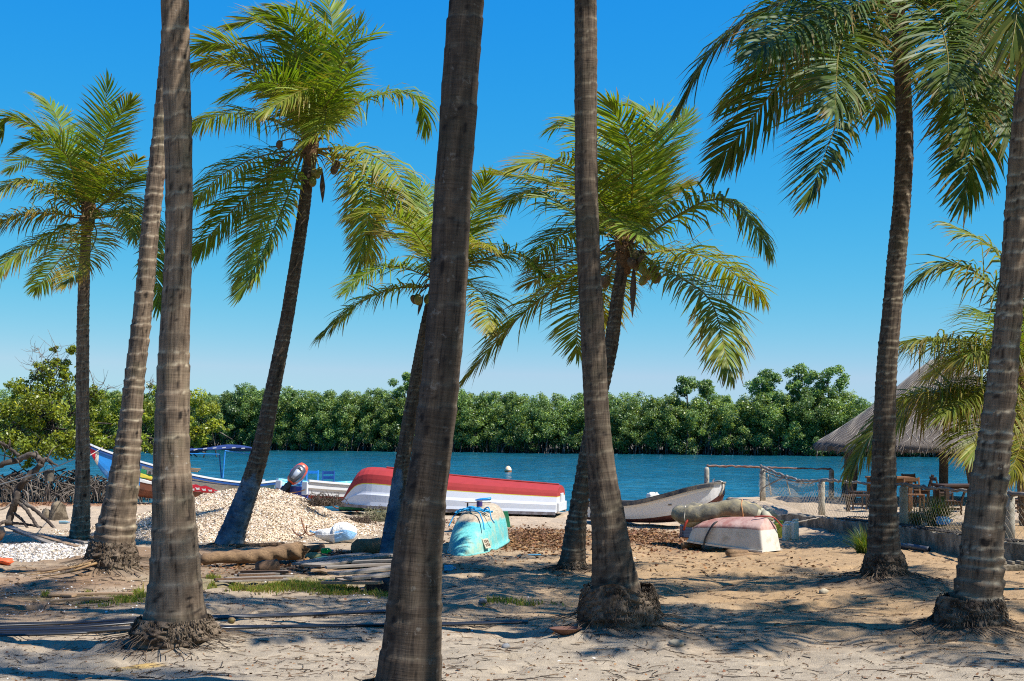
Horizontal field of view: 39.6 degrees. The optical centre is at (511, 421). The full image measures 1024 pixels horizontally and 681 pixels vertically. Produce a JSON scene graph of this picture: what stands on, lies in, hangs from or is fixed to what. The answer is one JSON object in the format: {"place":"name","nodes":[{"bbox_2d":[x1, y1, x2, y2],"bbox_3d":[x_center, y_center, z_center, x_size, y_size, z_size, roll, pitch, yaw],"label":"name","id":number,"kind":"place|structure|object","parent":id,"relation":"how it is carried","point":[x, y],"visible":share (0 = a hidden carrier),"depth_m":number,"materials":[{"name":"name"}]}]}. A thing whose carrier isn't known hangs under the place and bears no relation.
{"place":"outdoors","nodes":[
{"label":"outdoors","id":0,"kind":"place"},
{"bbox_2d":[0,448,1016,511],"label":"water","id":1,"kind":"structure","parent":0,"point":[641,476],"depth_m":73.11,"materials":[{"name":"liquid"}]},
{"bbox_2d":[0,333,112,502],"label":"mangrove tree","id":2,"kind":"object","parent":1,"relation":"in","point":[41,491],"visible":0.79,"depth_m":42.68,"materials":[{"name":"green plant"}]},
{"bbox_2d":[50,378,155,502],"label":"mangrove tree","id":3,"kind":"object","parent":1,"relation":"in","point":[98,487],"visible":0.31,"depth_m":44.22,"materials":[{"name":"green plant"}]},
{"bbox_2d":[150,387,231,457],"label":"mangrove tree","id":4,"kind":"object","parent":1,"relation":"in","point":[201,439],"visible":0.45,"depth_m":45.88,"materials":[{"name":"green plant"}]},
{"bbox_2d":[275,478,351,499],"bbox_3d":[-4.189,1.715,37.898,1.642,0.786,4.291,0,0,44],"label":"white motorboat","id":5,"kind":"object","parent":1,"relation":"on","point":[318,487],"visible":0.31,"depth_m":36.35,"materials":[{"name":"paint"}]},
{"bbox_2d":[281,463,307,491],"bbox_3d":[-5.728,1.646,36.493,0.390,1.329,0.897,38,-16,1],"label":"outboard motor","id":6,"kind":"object","parent":5,"relation":"attached to","point":[297,474],"visible":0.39,"depth_m":36.27,"materials":[{"name":"silver metal"}]},
{"bbox_2d":[0,429,1012,456],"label":"mangrove roots","id":7,"kind":"object","parent":1,"relation":"on","point":[546,449],"visible":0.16,"depth_m":106.83,"materials":[{"name":"brown wood"}]},
{"bbox_2d":[0,442,1023,680],"bbox_3d":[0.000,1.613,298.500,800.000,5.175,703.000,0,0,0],"label":"ground","id":8,"kind":"structure","parent":0,"point":[819,540],"depth_m":13.45,"materials":[{"name":"sand"}]},
{"bbox_2d":[0,440,58,527],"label":"dead branch","id":9,"kind":"object","parent":8,"relation":"on","point":[17,500],"visible":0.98,"depth_m":28.89,"materials":[{"name":"wood"}]},
{"bbox_2d":[43,464,54,480],"bbox_3d":[-9.460,1.053,29.064,0.224,0.344,0.222,0,0,0],"label":"hanging bucket","id":10,"kind":"object","parent":9,"relation":"hanging from","point":[48,475],"visible":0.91,"depth_m":28.98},
{"bbox_2d":[0,542,87,561],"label":"white shell patch","id":11,"kind":"object","parent":8,"relation":"on","point":[29,552],"visible":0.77,"depth_m":21.36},
{"bbox_2d":[4,525,55,543],"bbox_3d":[-7.987,1.892,23.600,0.124,0.034,2.515,0,3,-36],"label":"weathered board","id":12,"kind":"object","parent":11,"relation":"on","point":[26,533],"visible":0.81,"depth_m":23.60,"materials":[{"name":"grey wood"}]},
{"bbox_2d":[28,531,80,546],"bbox_3d":[-7.494,1.914,23.102,0.102,0.031,2.313,0,2,-38],"label":"weathered board","id":13,"kind":"object","parent":11,"relation":"on","point":[58,541],"visible":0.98,"depth_m":22.83,"materials":[{"name":"beige wood"}]},
{"bbox_2d":[41,534,87,542],"bbox_3d":[-7.386,1.938,23.449,0.072,0.035,1.929,0,0,-38],"label":"weathered board","id":14,"kind":"object","parent":11,"relation":"on","point":[68,539],"visible":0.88,"depth_m":23.36,"materials":[{"name":"grey wood"}]},
{"bbox_2d":[41,501,68,520],"bbox_3d":[-10.134,2.015,31.564,0.570,0.494,0.465,0,0,16],"label":"tree stump","id":15,"kind":"object","parent":8,"relation":"on","point":[57,511],"visible":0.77,"depth_m":31.43,"materials":[{"name":"brown wood"}]},
{"bbox_2d":[26,562,90,575],"bbox_3d":[-5.602,1.825,17.587,0.772,0.153,0.066,0,0,-20],"label":"palm stalk","id":16,"kind":"object","parent":8,"relation":"on","point":[81,565],"visible":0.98,"depth_m":17.59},
{"bbox_2d":[30,562,96,579],"bbox_3d":[-5.404,1.827,17.331,0.244,0.148,0.888,0,0,41],"label":"palm stalk","id":17,"kind":"object","parent":8,"relation":"on","point":[86,566],"visible":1,"depth_m":17.29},
{"bbox_2d":[49,597,113,602],"bbox_3d":[-4.509,1.867,14.916,0.652,0.036,0.093,-1,0,-12],"label":"flat board","id":18,"kind":"object","parent":8,"relation":"on","point":[77,599],"visible":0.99,"depth_m":14.88,"materials":[{"name":"beige wood"}]},
{"bbox_2d":[0,70,164,539],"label":"coconut palm","id":19,"kind":"object","parent":8,"relation":"on","point":[91,184],"visible":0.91,"depth_m":24.49,"materials":[{"name":"green plant"}]},
{"bbox_2d":[48,592,133,596],"bbox_3d":[-4.593,1.890,15.558,0.917,0.031,0.092,0,0,-9],"label":"flat board","id":20,"kind":"object","parent":8,"relation":"on","point":[85,593],"visible":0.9,"depth_m":15.52,"materials":[{"name":"beige wood"}]},
{"bbox_2d":[60,44,164,570],"bbox_3d":[-4.650,-4.093,18.113,5.526,12.090,4.913,0,0,0],"label":"coconut palm","id":21,"kind":"object","parent":8,"relation":"on","point":[112,544],"visible":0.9,"depth_m":17.98,"materials":[{"name":"brown plant"}]},
{"bbox_2d":[91,0,254,649],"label":"coconut palm","id":22,"kind":"object","parent":8,"relation":"on","point":[175,614],"visible":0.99,"depth_m":11.40,"materials":[{"name":"brown plant"}]},
{"bbox_2d":[90,444,275,498],"bbox_3d":[-9.212,1.444,39.952,5.654,1.515,1.223,2,-2,-41],"label":"painted pirogue","id":23,"kind":"object","parent":8,"relation":"on","point":[102,458],"visible":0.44,"depth_m":38.96,"materials":[{"name":"white paint"}]},
{"bbox_2d":[190,444,251,477],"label":"boat awning","id":24,"kind":"object","parent":23,"relation":"attached to","point":[231,448],"visible":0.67,"depth_m":40.49,"materials":[{"name":"blue fabric"}]},
{"bbox_2d":[0,610,375,625],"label":"black hose","id":25,"kind":"object","parent":8,"relation":"on","point":[64,623],"visible":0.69,"depth_m":13.08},
{"bbox_2d":[0,610,384,628],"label":"black hose","id":26,"kind":"object","parent":8,"relation":"on","point":[6,627],"visible":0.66,"depth_m":12.87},
{"bbox_2d":[0,609,385,623],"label":"black hose","id":27,"kind":"object","parent":8,"relation":"on","point":[124,618],"visible":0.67,"depth_m":13.18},
{"bbox_2d":[13,610,385,628],"bbox_3d":[-2.982,1.857,13.274,3.812,0.086,0.414,0,0,-26],"label":"black hose","id":28,"kind":"object","parent":8,"relation":"on","point":[260,616],"visible":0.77,"depth_m":13.73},
{"bbox_2d":[37,487,383,544],"bbox_3d":[-5.502,1.773,27.396,6.934,1.035,7.196,0,0,0],"label":"shell heap","id":29,"kind":"object","parent":8,"relation":"on","point":[277,514],"visible":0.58,"depth_m":26.22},
{"bbox_2d":[299,490,350,506],"bbox_3d":[-3.574,1.443,27.029,0.903,0.320,0.856,0,0,-44],"label":"fibre clump","id":30,"kind":"object","parent":29,"relation":"on","point":[318,500],"visible":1,"depth_m":26.92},
{"bbox_2d":[214,570,293,582],"bbox_3d":[-3.094,1.895,17.436,0.845,0.132,1.806,0,0,0],"label":"flat pallet","id":31,"kind":"object","parent":8,"relation":"on","point":[256,575],"visible":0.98,"depth_m":17.15,"materials":[{"name":"grey wood"}]},
{"bbox_2d":[201,541,309,564],"bbox_3d":[-3.589,1.845,19.792,1.609,0.288,0.334,0,0,-33],"label":"driftwood log","id":32,"kind":"object","parent":8,"relation":"on","point":[298,550],"visible":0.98,"depth_m":19.71,"materials":[{"name":"brown wood"}]},
{"bbox_2d":[0,621,513,633],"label":"black hose","id":33,"kind":"object","parent":8,"relation":"on","point":[106,630],"visible":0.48,"depth_m":12.47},
{"bbox_2d":[0,620,515,630],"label":"black hose","id":34,"kind":"object","parent":8,"relation":"on","point":[130,626],"visible":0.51,"depth_m":12.54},
{"bbox_2d":[236,542,284,547],"bbox_3d":[-4.080,2.018,23.105,0.888,0.106,0.072,0,0,-40],"label":"cut log","id":35,"kind":"object","parent":8,"relation":"on","point":[271,544],"visible":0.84,"depth_m":23.10,"materials":[{"name":"brown wood"}]},
{"bbox_2d":[0,621,527,636],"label":"black hose","id":36,"kind":"object","parent":8,"relation":"on","point":[275,627],"visible":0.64,"depth_m":12.44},
{"bbox_2d":[0,620,527,632],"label":"black hose","id":37,"kind":"object","parent":8,"relation":"on","point":[377,624],"visible":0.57,"depth_m":12.51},
{"bbox_2d":[255,559,279,569],"bbox_3d":[-3.167,1.892,18.428,0.290,0.206,0.185,0,0,-29],"label":"cut log","id":38,"kind":"object","parent":8,"relation":"on","point":[274,564],"visible":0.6,"depth_m":18.37,"materials":[{"name":"brown wood"}]},
{"bbox_2d":[1,543,594,678],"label":"stray shells","id":39,"kind":"object","parent":8,"relation":"on","point":[140,607],"visible":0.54,"depth_m":14.97},
{"bbox_2d":[40,572,571,607],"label":"grass","id":40,"kind":"structure","parent":8,"relation":"on","point":[309,586],"depth_m":15.87,"materials":[{"name":"green plant"}]},
{"bbox_2d":[189,0,439,543],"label":"coconut palm","id":41,"kind":"object","parent":8,"relation":"on","point":[312,99],"visible":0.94,"depth_m":23.04,"materials":[{"name":"green plant"}]},
{"bbox_2d":[306,544,324,552],"bbox_3d":[-3.055,1.970,21.923,0.364,0.144,0.113,0,0,-41],"label":"cut log","id":42,"kind":"object","parent":8,"relation":"on","point":[315,548],"visible":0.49,"depth_m":21.89,"materials":[{"name":"brown wood"}]},
{"bbox_2d":[292,553,371,565],"bbox_3d":[-2.439,1.870,19.389,0.225,0.043,1.771,0,0,24],"label":"pile plank","id":43,"kind":"object","parent":8,"relation":"on","point":[298,563],"visible":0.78,"depth_m":19.26,"materials":[{"name":"grey wood"}]},
{"bbox_2d":[309,522,356,542],"bbox_3d":[-3.016,1.874,23.971,0.818,0.360,0.485,0,0,8],"label":"woven sack","id":44,"kind":"object","parent":8,"relation":"on","point":[339,532],"visible":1,"depth_m":23.78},
{"bbox_2d":[335,577,351,580],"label":"pile plank","id":45,"kind":"object","parent":8,"relation":"on","point":[338,578],"visible":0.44,"depth_m":17.14,"materials":[{"name":"grey wood"}]},
{"bbox_2d":[320,569,389,573],"bbox_3d":[-1.810,1.829,17.432,1.083,0.039,0.206,0,0,-29],"label":"pile plank","id":46,"kind":"object","parent":45,"relation":"on","point":[324,571],"visible":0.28,"depth_m":17.27,"materials":[{"name":"beige wood"}]},
{"bbox_2d":[325,563,390,568],"bbox_3d":[-1.804,1.787,17.633,1.028,0.040,0.124,-1,0,-18],"label":"pile plank","id":47,"kind":"object","parent":46,"relation":"on","point":[354,565],"visible":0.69,"depth_m":17.55,"materials":[{"name":"grey wood"}]},
{"bbox_2d":[351,559,391,563],"bbox_3d":[-1.637,1.747,17.803,0.751,0.036,0.102,-3,0,8],"label":"pile plank","id":48,"kind":"object","parent":47,"relation":"on","point":[371,561],"visible":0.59,"depth_m":17.78,"materials":[{"name":"grey wood"}]},
{"bbox_2d":[301,552,392,566],"bbox_3d":[-2.128,1.865,19.207,0.303,0.032,2.414,0,-1,21],"label":"pile plank","id":49,"kind":"object","parent":8,"relation":"on","point":[348,560],"visible":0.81,"depth_m":18.94,"materials":[{"name":"grey wood"}]},
{"bbox_2d":[321,580,383,584],"bbox_3d":[-1.794,1.805,15.932,0.771,0.034,0.124,-3,-1,26],"label":"pile plank","id":50,"kind":"object","parent":8,"relation":"on","point":[351,582],"visible":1,"depth_m":15.86,"materials":[{"name":"beige wood"}]},
{"bbox_2d":[339,506,384,510],"bbox_3d":[-3.463,2.097,34.900,1.513,0.204,0.733,0,0,0],"label":"wrecked plank boat","id":51,"kind":"object","parent":8,"relation":"on","point":[342,508],"visible":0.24,"depth_m":34.61,"materials":[{"name":"green wood"}]},
{"bbox_2d":[343,512,384,524],"bbox_3d":[-3.247,2.031,29.610,1.269,0.305,0.882,0,0,0],"label":"fibre clump","id":52,"kind":"object","parent":8,"relation":"on","point":[367,520],"visible":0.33,"depth_m":29.53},
{"bbox_2d":[351,537,381,553],"bbox_3d":[-2.153,1.898,21.355,0.278,0.290,0.541,0,0,34],"label":"cut log","id":53,"kind":"object","parent":8,"relation":"on","point":[372,545],"visible":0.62,"depth_m":21.17,"materials":[{"name":"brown wood"}]},
{"bbox_2d":[355,504,386,521],"bbox_3d":[-2.809,2.015,31.251,1.260,0.395,0.891,0,0,20],"label":"net clump","id":54,"kind":"object","parent":8,"relation":"on","point":[380,514],"visible":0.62,"depth_m":31.21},
{"bbox_2d":[365,577,389,592],"bbox_3d":[-1.394,1.844,16.212,0.556,0.170,0.556,0,0,0],"label":"worn tyre","id":55,"kind":"object","parent":8,"relation":"on","point":[384,587],"visible":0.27,"depth_m":15.96,"materials":[{"name":"black rubber"}]},
{"bbox_2d":[343,572,389,579],"bbox_3d":[-1.547,1.760,16.217,0.164,0.041,0.896,0,0,42],"label":"pile plank","id":56,"kind":"object","parent":55,"relation":"on","point":[369,576],"visible":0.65,"depth_m":16.05,"materials":[{"name":"grey wood"}]},
{"bbox_2d":[327,565,390,575],"bbox_3d":[-1.669,1.725,16.502,0.204,0.044,1.222,0,-1,35],"label":"pile plank","id":57,"kind":"object","parent":56,"relation":"on","point":[367,570],"visible":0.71,"depth_m":16.31,"materials":[{"name":"grey wood"}]},
{"bbox_2d":[388,372,409,400],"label":"mangrove tree","id":58,"kind":"object","parent":8,"relation":"on","point":[404,388],"visible":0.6,"depth_m":113.71,"materials":[{"name":"green plant"}]},
{"bbox_2d":[362,0,483,680],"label":"coconut palm","id":59,"kind":"object","parent":8,"relation":"on","point":[410,650],"visible":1,"depth_m":8.84,"materials":[{"name":"brown plant"}]},
{"bbox_2d":[311,165,548,552],"bbox_3d":[-1.171,-0.971,20.859,3.422,6.006,3.620,0,0,0],"label":"coconut palm","id":60,"kind":"object","parent":8,"relation":"on","point":[414,239],"visible":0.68,"depth_m":20.42,"materials":[{"name":"green plant"}]},
{"bbox_2d":[337,467,566,514],"bbox_3d":[-1.524,1.622,34.166,5.589,0.991,1.772,1,0,12],"label":"upturned boat","id":61,"kind":"object","parent":8,"relation":"on","point":[369,486],"visible":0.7,"depth_m":33.45,"materials":[{"name":"white paint"}]},
{"bbox_2d":[447,503,509,555],"bbox_3d":[-0.551,1.722,23.326,0.783,0.694,3.678,0,0,8],"label":"upturned canoe","id":62,"kind":"object","parent":8,"relation":"on","point":[470,536],"visible":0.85,"depth_m":22.40,"materials":[{"name":"teal paint"}]},
{"bbox_2d":[448,506,494,529],"bbox_3d":[-0.657,1.528,22.658,0.726,0.337,0.681,0,0,20],"label":"rope coil","id":63,"kind":"object","parent":62,"relation":"on","point":[473,508],"visible":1,"depth_m":22.75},
{"bbox_2d":[0,381,1011,456],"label":"mangrove forest","id":64,"kind":"object","parent":8,"relation":"on","point":[522,418],"visible":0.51,"depth_m":107.60,"materials":[{"name":"green plant"}]},
{"bbox_2d":[0,501,1022,680],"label":"leaf litter","id":65,"kind":"object","parent":8,"relation":"on","point":[536,538],"visible":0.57,"depth_m":22.93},
{"bbox_2d":[0,536,1023,680],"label":"twig litter","id":66,"kind":"object","parent":8,"relation":"on","point":[661,626],"visible":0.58,"depth_m":12.02,"materials":[{"name":"brown plant"}]},
{"bbox_2d":[549,626,581,634],"bbox_3d":[0.446,1.752,11.876,0.280,0.055,0.208,0,0,-8],"label":"bowl","id":67,"kind":"object","parent":8,"relation":"on","point":[561,630],"visible":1,"depth_m":11.84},
{"bbox_2d":[549,0,686,631],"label":"coconut palm","id":68,"kind":"object","parent":8,"relation":"on","point":[616,595],"visible":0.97,"depth_m":12.15,"materials":[{"name":"brown plant"}]},
{"bbox_2d":[459,87,778,571],"bbox_3d":[1.514,-1.350,18.924,4.695,6.826,4.708,0,0,0],"label":"coconut palm","id":69,"kind":"object","parent":8,"relation":"on","point":[623,221],"visible":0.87,"depth_m":18.78,"materials":[{"name":"green plant"}]},
{"bbox_2d":[587,479,725,522],"bbox_3d":[2.968,1.639,29.210,3.344,0.898,1.406,-3,-2,41],"label":"beached skiff","id":70,"kind":"object","parent":8,"relation":"on","point":[656,508],"visible":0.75,"depth_m":28.37,"materials":[{"name":"white paint"}]},
{"bbox_2d":[680,524,692,538],"bbox_3d":[3.121,1.949,25.450,0.213,0.291,0.202,0,0,-9],"label":"jerrycan","id":71,"kind":"object","parent":8,"relation":"on","point":[686,532],"visible":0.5,"depth_m":25.35,"materials":[{"name":"blue plastic"}]},
{"bbox_2d":[674,375,699,424],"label":"mangrove tree","id":72,"kind":"object","parent":8,"relation":"on","point":[688,386],"visible":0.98,"depth_m":104.31,"materials":[{"name":"green plant"}]},
{"bbox_2d":[681,542,701,548],"bbox_3d":[2.954,2.047,23.401,0.377,0.126,0.102,0,0,-33],"label":"support log","id":73,"kind":"object","parent":8,"relation":"on","point":[684,545],"visible":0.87,"depth_m":23.34,"materials":[{"name":"brown wood"}]},
{"bbox_2d":[697,378,719,405],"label":"mangrove tree","id":74,"kind":"object","parent":8,"relation":"on","point":[705,391],"visible":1,"depth_m":103.18,"materials":[{"name":"green plant"}]},
{"bbox_2d":[687,517,781,551],"bbox_3d":[3.568,1.756,22.972,1.533,0.519,0.648,4,3,44],"label":"upturned dinghy","id":75,"kind":"object","parent":8,"relation":"on","point":[757,534],"visible":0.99,"depth_m":22.61,"materials":[{"name":"white paint"}]},
{"bbox_2d":[671,499,776,527],"bbox_3d":[3.504,1.507,23.622,1.729,0.472,0.987,-1,0,16],"label":"net","id":76,"kind":"object","parent":75,"relation":"on","point":[695,513],"visible":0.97,"depth_m":23.23,"materials":[{"name":"fabric"}]},
{"bbox_2d":[743,368,782,448],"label":"mangrove tree","id":77,"kind":"object","parent":8,"relation":"on","point":[765,379],"visible":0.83,"depth_m":101.52,"materials":[{"name":"green plant"}]},
{"bbox_2d":[760,468,765,500],"bbox_3d":[6.420,1.634,36.407,0.144,0.892,0.158,0,0,0],"label":"fence post","id":78,"kind":"object","parent":8,"relation":"on","point":[763,483],"visible":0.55,"depth_m":36.35,"materials":[{"name":"wood"}]},
{"bbox_2d":[760,465,831,481],"bbox_3d":[6.460,1.238,32.750,0.091,0.265,7.529,0,0,-1],"label":"fence rail","id":79,"kind":"object","parent":78,"relation":"attached to","point":[783,475],"visible":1,"depth_m":32.99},
{"bbox_2d":[782,521,791,540],"bbox_3d":[4.899,1.954,25.252,0.162,0.352,0.202,0,0,-4],"label":"jerrycan","id":80,"kind":"object","parent":8,"relation":"on","point":[786,532],"visible":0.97,"depth_m":25.15,"materials":[{"name":"blue plastic"}]},
{"bbox_2d":[791,519,798,538],"bbox_3d":[5.001,1.906,25.101,0.124,0.360,0.182,0,0,-7],"label":"jerrycan","id":81,"kind":"object","parent":8,"relation":"on","point":[794,528],"visible":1,"depth_m":25.01,"materials":[{"name":"blue plastic"}]},
{"bbox_2d":[782,362,815,404],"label":"mangrove tree","id":82,"kind":"object","parent":8,"relation":"on","point":[794,383],"visible":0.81,"depth_m":100.40,"materials":[{"name":"green plant"}]},
{"bbox_2d":[818,480,824,514],"bbox_3d":[6.490,1.627,29.804,0.144,0.781,0.152,0,0,0],"label":"fence post","id":83,"kind":"object","parent":8,"relation":"on","point":[821,483],"visible":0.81,"depth_m":29.75,"materials":[{"name":"wood"}]},
{"bbox_2d":[759,471,1023,539],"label":"net fence","id":84,"kind":"object","parent":83,"relation":"attached to","point":[792,494],"visible":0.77,"depth_m":28.43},
{"bbox_2d":[808,365,850,430],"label":"mangrove tree","id":85,"kind":"object","parent":8,"relation":"on","point":[821,390],"visible":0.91,"depth_m":99.42,"materials":[{"name":"green plant"}]},
{"bbox_2d":[828,469,833,498],"bbox_3d":[8.350,1.657,37.191,0.144,0.842,0.161,0,0,0],"label":"fence post","id":86,"kind":"object","parent":8,"relation":"on","point":[831,473],"visible":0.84,"depth_m":37.13,"materials":[{"name":"wood"}]},
{"bbox_2d":[706,464,830,469],"bbox_3d":[6.795,1.219,37.748,3.311,0.122,0.074,0,0,20],"label":"fence rail","id":87,"kind":"object","parent":86,"relation":"attached to","point":[724,466],"visible":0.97,"depth_m":37.81,"materials":[{"name":"brown wood"}]},
{"bbox_2d":[668,0,1018,581],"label":"coconut palm","id":88,"kind":"object","parent":8,"relation":"on","point":[820,31],"visible":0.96,"depth_m":15.31,"materials":[{"name":"green plant"}]},
{"bbox_2d":[846,476,866,509],"bbox_3d":[7.731,1.598,31.998,0.436,0.763,0.360,0,0,-2],"label":"wooden chair","id":89,"kind":"object","parent":8,"relation":"on","point":[853,503],"visible":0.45,"depth_m":31.83,"materials":[{"name":"brown wood"}]},
{"bbox_2d":[844,494,869,511],"bbox_3d":[7.748,1.811,31.400,0.800,0.380,0.260,0,0,0],"label":"wooden bench","id":90,"kind":"object","parent":8,"relation":"on","point":[848,501],"visible":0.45,"depth_m":31.30,"materials":[{"name":"brown wood"}]},
{"bbox_2d":[830,521,910,553],"bbox_3d":[5.359,1.819,21.739,1.384,0.598,1.193,0,0,-43],"label":"grass tuft","id":91,"kind":"object","parent":8,"relation":"on","point":[861,545],"visible":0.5,"depth_m":21.69,"materials":[{"name":"green plant"}]},
{"bbox_2d":[865,476,914,508],"bbox_3d":[8.650,1.631,32.600,0.950,0.720,0.744,0,0,0],"label":"wooden table","id":92,"kind":"object","parent":8,"relation":"on","point":[899,479],"visible":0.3,"depth_m":32.28,"materials":[{"name":"brown wood"}]},
{"bbox_2d":[776,513,1023,563],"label":"wall","id":93,"kind":"structure","parent":8,"relation":"on","point":[941,540],"depth_m":22.86,"materials":[{"name":"concrete"}]},
{"bbox_2d":[899,486,907,523],"bbox_3d":[6.720,1.479,24.404,0.144,0.771,0.151,0,0,0],"label":"fence post","id":94,"kind":"object","parent":8,"relation":"on","point":[902,489],"visible":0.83,"depth_m":24.35,"materials":[{"name":"wood"}]},
{"bbox_2d":[821,478,901,485],"bbox_3d":[6.600,1.159,27.100,0.073,0.208,5.400,0,0,-2],"label":"fence rail","id":95,"kind":"object","parent":94,"relation":"attached to","point":[853,482],"visible":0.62,"depth_m":27.75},
{"bbox_2d":[812,355,1013,501],"bbox_3d":[11.021,0.232,36.299,6.672,3.823,6.689,0,0,0],"label":"thatched shelter","id":96,"kind":"object","parent":8,"relation":"on","point":[837,439],"visible":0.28,"depth_m":35.31,"materials":[{"name":"plant"}]},
{"bbox_2d":[903,477,924,510],"bbox_3d":[8.775,1.611,31.047,0.360,0.763,0.436,0,0,0],"label":"wooden chair","id":97,"kind":"object","parent":8,"relation":"on","point":[915,479],"visible":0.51,"depth_m":31.13,"materials":[{"name":"brown wood"}]},
{"bbox_2d":[901,543,930,551],"bbox_3d":[6.288,1.983,22.429,0.090,0.101,0.900,0,0,-20],"label":"grey pipe","id":98,"kind":"object","parent":8,"relation":"on","point":[916,547],"visible":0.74,"depth_m":22.26,"materials":[{"name":"plastic"}]},
{"bbox_2d":[913,474,933,506],"bbox_3d":[9.549,1.616,32.992,0.436,0.763,0.360,0,0,10],"label":"wooden chair","id":99,"kind":"object","parent":8,"relation":"on","point":[923,491],"visible":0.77,"depth_m":32.85,"materials":[{"name":"brown wood"}]},
{"bbox_2d":[898,501,957,524],"bbox_3d":[7.352,1.685,25.241,1.410,0.640,1.565,0,0,-28],"label":"grass tuft","id":100,"kind":"object","parent":8,"relation":"on","point":[915,518],"visible":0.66,"depth_m":25.23,"materials":[{"name":"green plant"}]},
{"bbox_2d":[838,221,1023,525],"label":"coconut palm","id":101,"kind":"object","parent":8,"relation":"on","point":[953,402],"visible":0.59,"depth_m":23.27,"materials":[{"name":"green plant"}]},
{"bbox_2d":[908,492,963,526],"bbox_3d":[7.636,1.574,25.001,1.892,0.721,1.847,0,0,26],"label":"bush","id":102,"kind":"object","parent":8,"relation":"on","point":[939,510],"visible":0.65,"depth_m":24.93,"materials":[{"name":"green plant"}]},
{"bbox_2d":[929,476,953,506],"bbox_3d":[9.838,1.650,32.595,0.436,0.763,0.360,0,0,-6],"label":"wooden chair","id":103,"kind":"object","parent":8,"relation":"on","point":[940,493],"visible":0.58,"depth_m":32.44,"materials":[{"name":"brown wood"}]},
{"bbox_2d":[932,483,968,502],"bbox_3d":[9.803,1.691,31.200,0.950,0.620,0.694,0,0,-6],"label":"wooden table","id":104,"kind":"object","parent":8,"relation":"on","point":[959,486],"visible":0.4,"depth_m":30.90,"materials":[{"name":"brown wood"}]},
{"bbox_2d":[896,0,1023,636],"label":"coconut palm","id":105,"kind":"object","parent":8,"relation":"on","point":[975,597],"visible":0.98,"depth_m":12.16,"materials":[{"name":"brown plant"}]},
{"bbox_2d":[1005,494,1014,537],"bbox_3d":[7.070,1.383,20.200,0.144,0.741,0.145,0,0,0],"label":"fence post","id":106,"kind":"object","parent":8,"relation":"on","point":[1009,517],"visible":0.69,"depth_m":20.14,"materials":[{"name":"wood"}]},
{"bbox_2d":[902,482,1007,493],"bbox_3d":[6.891,1.061,22.299,0.072,0.139,4.224,0,0,-5],"label":"fence rail","id":107,"kind":"object","parent":106,"relation":"attached to","point":[909,485],"visible":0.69,"depth_m":23.02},
{"bbox_2d":[1003,560,1023,570],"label":"concrete piece","id":108,"kind":"object","parent":8,"relation":"on","point":[1013,566],"visible":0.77,"depth_m":18.77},
{"bbox_2d":[0,0,1023,425],"label":"sky","id":109,"kind":"structure","parent":0,"point":[828,277],"materials":[{"name":"blue"}]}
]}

